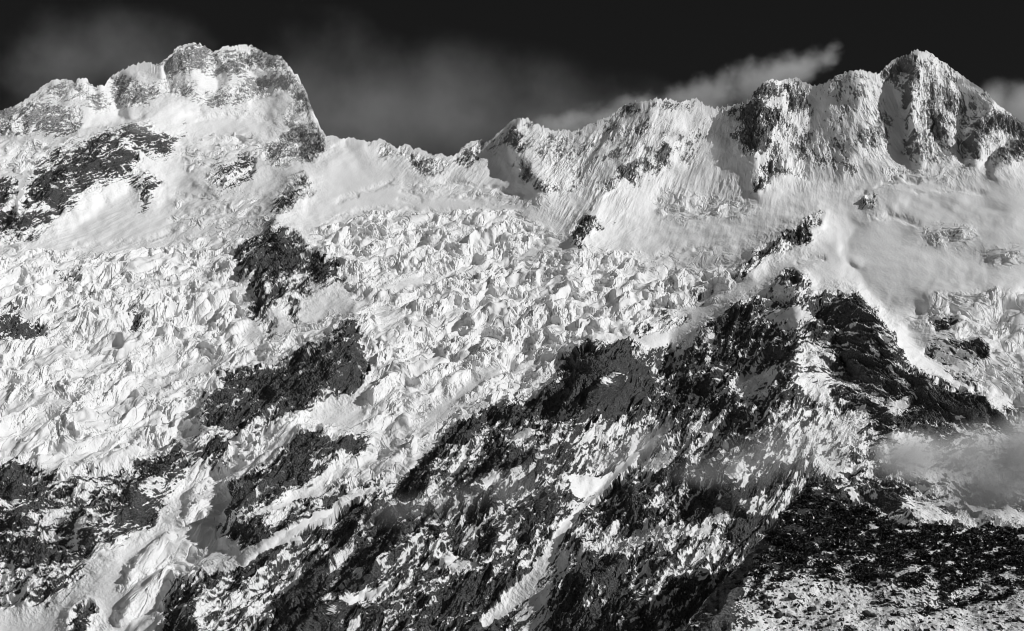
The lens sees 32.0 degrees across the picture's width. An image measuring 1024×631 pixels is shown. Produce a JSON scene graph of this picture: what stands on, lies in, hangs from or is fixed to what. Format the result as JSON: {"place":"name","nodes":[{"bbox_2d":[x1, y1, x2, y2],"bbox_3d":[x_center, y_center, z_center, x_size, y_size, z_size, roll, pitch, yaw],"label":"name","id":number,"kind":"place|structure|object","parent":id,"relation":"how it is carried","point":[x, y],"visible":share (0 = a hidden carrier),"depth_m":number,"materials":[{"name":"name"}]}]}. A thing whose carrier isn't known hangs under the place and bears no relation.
{"place":"outdoors","nodes":[
{"label":"outdoors","id":0,"kind":"place"},
{"bbox_2d":[0,42,326,247],"bbox_3d":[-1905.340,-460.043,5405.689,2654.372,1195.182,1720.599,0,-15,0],"label":"mountain massif","id":1,"kind":"structure","parent":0,"point":[189,96],"depth_m":5598.52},
{"bbox_2d":[0,120,175,241],"bbox_3d":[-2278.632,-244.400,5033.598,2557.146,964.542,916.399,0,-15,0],"label":"rock buttress","id":2,"kind":"object","parent":1,"relation":"attached to","point":[35,202],"visible":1,"depth_m":5065.73,"materials":[{"name":"grey stone"}]},
{"bbox_2d":[197,150,257,188],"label":"rock outcrop","id":3,"kind":"object","parent":1,"relation":"on","point":[238,172],"visible":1,"depth_m":5196.64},
{"bbox_2d":[0,313,370,630],"bbox_3d":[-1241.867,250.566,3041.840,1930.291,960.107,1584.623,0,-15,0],"label":"rocky slope","id":4,"kind":"structure","parent":0,"point":[57,539],"depth_m":2969.59,"materials":[{"name":"black stone"}]},
{"bbox_2d":[309,97,712,248],"bbox_3d":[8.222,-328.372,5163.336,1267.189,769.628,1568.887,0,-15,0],"label":"mountain ridge","id":5,"kind":"structure","parent":0,"point":[599,183],"depth_m":5110.62,"materials":[{"name":"white snow"}]},
{"bbox_2d":[0,144,1023,630],"bbox_3d":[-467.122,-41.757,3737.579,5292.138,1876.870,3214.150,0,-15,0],"label":"icefall","id":6,"kind":"object","parent":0,"point":[112,338],"visible":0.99,"depth_m":3720.50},
{"bbox_2d":[173,413,179,421],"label":"serac","id":7,"kind":"object","parent":6,"relation":"on","point":[176,415],"visible":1,"depth_m":3360.80,"materials":[{"name":"white ice"}]},
{"bbox_2d":[183,413,190,418],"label":"serac","id":8,"kind":"object","parent":6,"relation":"on","point":[186,416],"visible":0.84,"depth_m":3367.30,"materials":[{"name":"white ice"}]},
{"bbox_2d":[219,370,225,376],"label":"serac","id":9,"kind":"object","parent":6,"relation":"on","point":[222,373],"visible":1,"depth_m":3618.11,"materials":[{"name":"white ice"}]},
{"bbox_2d":[240,440,247,447],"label":"serac","id":10,"kind":"object","parent":6,"relation":"on","point":[244,444],"visible":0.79,"depth_m":3036.69,"materials":[{"name":"white ice"}]},
{"bbox_2d":[249,433,255,441],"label":"serac","id":11,"kind":"object","parent":6,"relation":"on","point":[252,436],"visible":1,"depth_m":3045.19,"materials":[{"name":"white ice"}]},
{"bbox_2d":[258,436,263,445],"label":"serac","id":12,"kind":"object","parent":6,"relation":"on","point":[261,441],"visible":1,"depth_m":3028.47,"materials":[{"name":"white ice"}]},
{"bbox_2d":[261,425,266,434],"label":"serac","id":13,"kind":"object","parent":6,"relation":"on","point":[263,429],"visible":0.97,"depth_m":3061.30,"materials":[{"name":"white ice"}]},
{"bbox_2d":[266,421,273,432],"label":"serac","id":14,"kind":"object","parent":6,"relation":"on","point":[270,427],"visible":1,"depth_m":3058.85,"materials":[{"name":"white ice"}]},
{"bbox_2d":[278,418,284,424],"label":"serac","id":15,"kind":"object","parent":6,"relation":"on","point":[281,421],"visible":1,"depth_m":3061.71,"materials":[{"name":"white ice"}]},
{"bbox_2d":[226,172,346,336],"bbox_3d":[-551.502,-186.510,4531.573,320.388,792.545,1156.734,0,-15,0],"label":"rock island","id":16,"kind":"object","parent":6,"relation":"on","point":[281,270],"visible":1,"depth_m":4299.10,"materials":[{"name":"black stone"}]},
{"bbox_2d":[227,426,370,524],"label":"rock cliff","id":17,"kind":"structure","parent":6,"relation":"on","point":[297,463],"depth_m":2848.31,"materials":[{"name":"black stone"}]},
{"bbox_2d":[384,219,390,227],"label":"serac","id":18,"kind":"object","parent":6,"relation":"on","point":[387,221],"visible":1,"depth_m":4633.81,"materials":[{"name":"white ice"}]},
{"bbox_2d":[512,259,517,266],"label":"serac","id":19,"kind":"object","parent":6,"relation":"on","point":[515,262],"visible":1,"depth_m":4265.71,"materials":[{"name":"white ice"}]},
{"bbox_2d":[581,330,586,338],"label":"serac","id":20,"kind":"object","parent":6,"relation":"on","point":[584,333],"visible":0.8,"depth_m":3469.70,"materials":[{"name":"white ice"}]},
{"bbox_2d":[612,327,617,333],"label":"serac","id":21,"kind":"object","parent":6,"relation":"on","point":[615,330],"visible":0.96,"depth_m":3521.23,"materials":[{"name":"white ice"}]},
{"bbox_2d":[619,311,625,320],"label":"serac","id":22,"kind":"object","parent":6,"relation":"on","point":[622,316],"visible":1,"depth_m":3641.60,"materials":[{"name":"white ice"}]},
{"bbox_2d":[654,285,661,293],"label":"serac","id":23,"kind":"object","parent":6,"relation":"on","point":[656,288],"visible":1,"depth_m":3877.80,"materials":[{"name":"white ice"}]},
{"bbox_2d":[674,280,681,287],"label":"serac","id":24,"kind":"object","parent":6,"relation":"on","point":[678,284],"visible":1,"depth_m":3906.82,"materials":[{"name":"white ice"}]},
{"bbox_2d":[704,282,711,288],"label":"serac","id":25,"kind":"object","parent":6,"relation":"on","point":[707,285],"visible":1,"depth_m":3832.26,"materials":[{"name":"white ice"}]},
{"bbox_2d":[718,266,723,273],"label":"serac","id":26,"kind":"object","parent":6,"relation":"on","point":[720,269],"visible":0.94,"depth_m":3853.86,"materials":[{"name":"white ice"}]},
{"bbox_2d":[0,0,1023,156],"label":"sky","id":27,"kind":"structure","parent":0,"point":[432,76],"materials":[{"name":"black"}]},
{"bbox_2d":[274,289,1023,630],"bbox_3d":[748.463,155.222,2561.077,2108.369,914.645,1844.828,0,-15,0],"label":"rocky ridge","id":28,"kind":"structure","parent":0,"point":[762,411],"depth_m":2396.34,"materials":[{"name":"black stone"}]},
{"bbox_2d":[517,430,664,630],"bbox_3d":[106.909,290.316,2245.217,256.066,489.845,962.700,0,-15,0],"label":"snow couloir","id":29,"kind":"structure","parent":28,"relation":"on","point":[538,609],"depth_m":2221.10,"materials":[{"name":"white snow"}]},
{"bbox_2d":[557,336,654,428],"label":"rock cliff","id":30,"kind":"structure","parent":28,"relation":"on","point":[611,383],"depth_m":2978.23,"materials":[{"name":"grey stone"}]},
{"bbox_2d":[595,171,1023,411],"bbox_3d":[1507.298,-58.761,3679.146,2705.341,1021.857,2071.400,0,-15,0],"label":"snowfield","id":31,"kind":"structure","parent":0,"point":[897,256],"depth_m":3747.11,"materials":[{"name":"white snow"}]},
{"bbox_2d":[728,211,824,279],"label":"rock crest","id":32,"kind":"object","parent":31,"relation":"on","point":[805,230],"visible":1,"depth_m":4012.50,"materials":[{"name":"grey stone"}]},
{"bbox_2d":[651,49,1023,228],"bbox_3d":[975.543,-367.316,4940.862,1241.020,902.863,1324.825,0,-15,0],"label":"mountain peak","id":33,"kind":"structure","parent":0,"point":[917,117],"depth_m":4813.20,"materials":[{"name":"white snow"}]},
{"bbox_2d":[738,86,798,189],"bbox_3d":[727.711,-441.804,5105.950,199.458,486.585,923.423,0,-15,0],"label":"rock prow","id":34,"kind":"object","parent":33,"relation":"on","point":[767,115],"visible":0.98,"depth_m":4995.21,"materials":[{"name":"grey stone"}]},
{"bbox_2d":[682,485,1023,630],"bbox_3d":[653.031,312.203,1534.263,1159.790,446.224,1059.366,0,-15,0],"label":"hillside","id":35,"kind":"structure","parent":0,"point":[721,608],"depth_m":1440.98,"materials":[{"name":"white snow"}]},
{"bbox_2d":[774,612,782,617],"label":"boulder","id":36,"kind":"object","parent":35,"relation":"on","point":[778,614],"visible":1,"depth_m":1403.30,"materials":[{"name":"grey stone"}]},
{"bbox_2d":[788,592,796,599],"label":"boulder","id":37,"kind":"object","parent":35,"relation":"on","point":[791,595],"visible":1,"depth_m":1438.00,"materials":[{"name":"grey stone"}]},
{"bbox_2d":[807,605,816,611],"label":"boulder","id":38,"kind":"object","parent":35,"relation":"on","point":[812,608],"visible":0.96,"depth_m":1416.66,"materials":[{"name":"grey stone"}]},
{"bbox_2d":[862,610,870,616],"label":"boulder","id":39,"kind":"object","parent":35,"relation":"on","point":[866,612],"visible":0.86,"depth_m":1381.45,"materials":[{"name":"grey stone"}]},
{"bbox_2d":[734,482,1023,630],"bbox_3d":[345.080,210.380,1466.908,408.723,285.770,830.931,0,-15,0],"label":"scrub","id":40,"kind":"object","parent":35,"relation":"on","point":[801,551],"visible":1,"depth_m":1588.40,"materials":[{"name":"black plant"}]}
]}

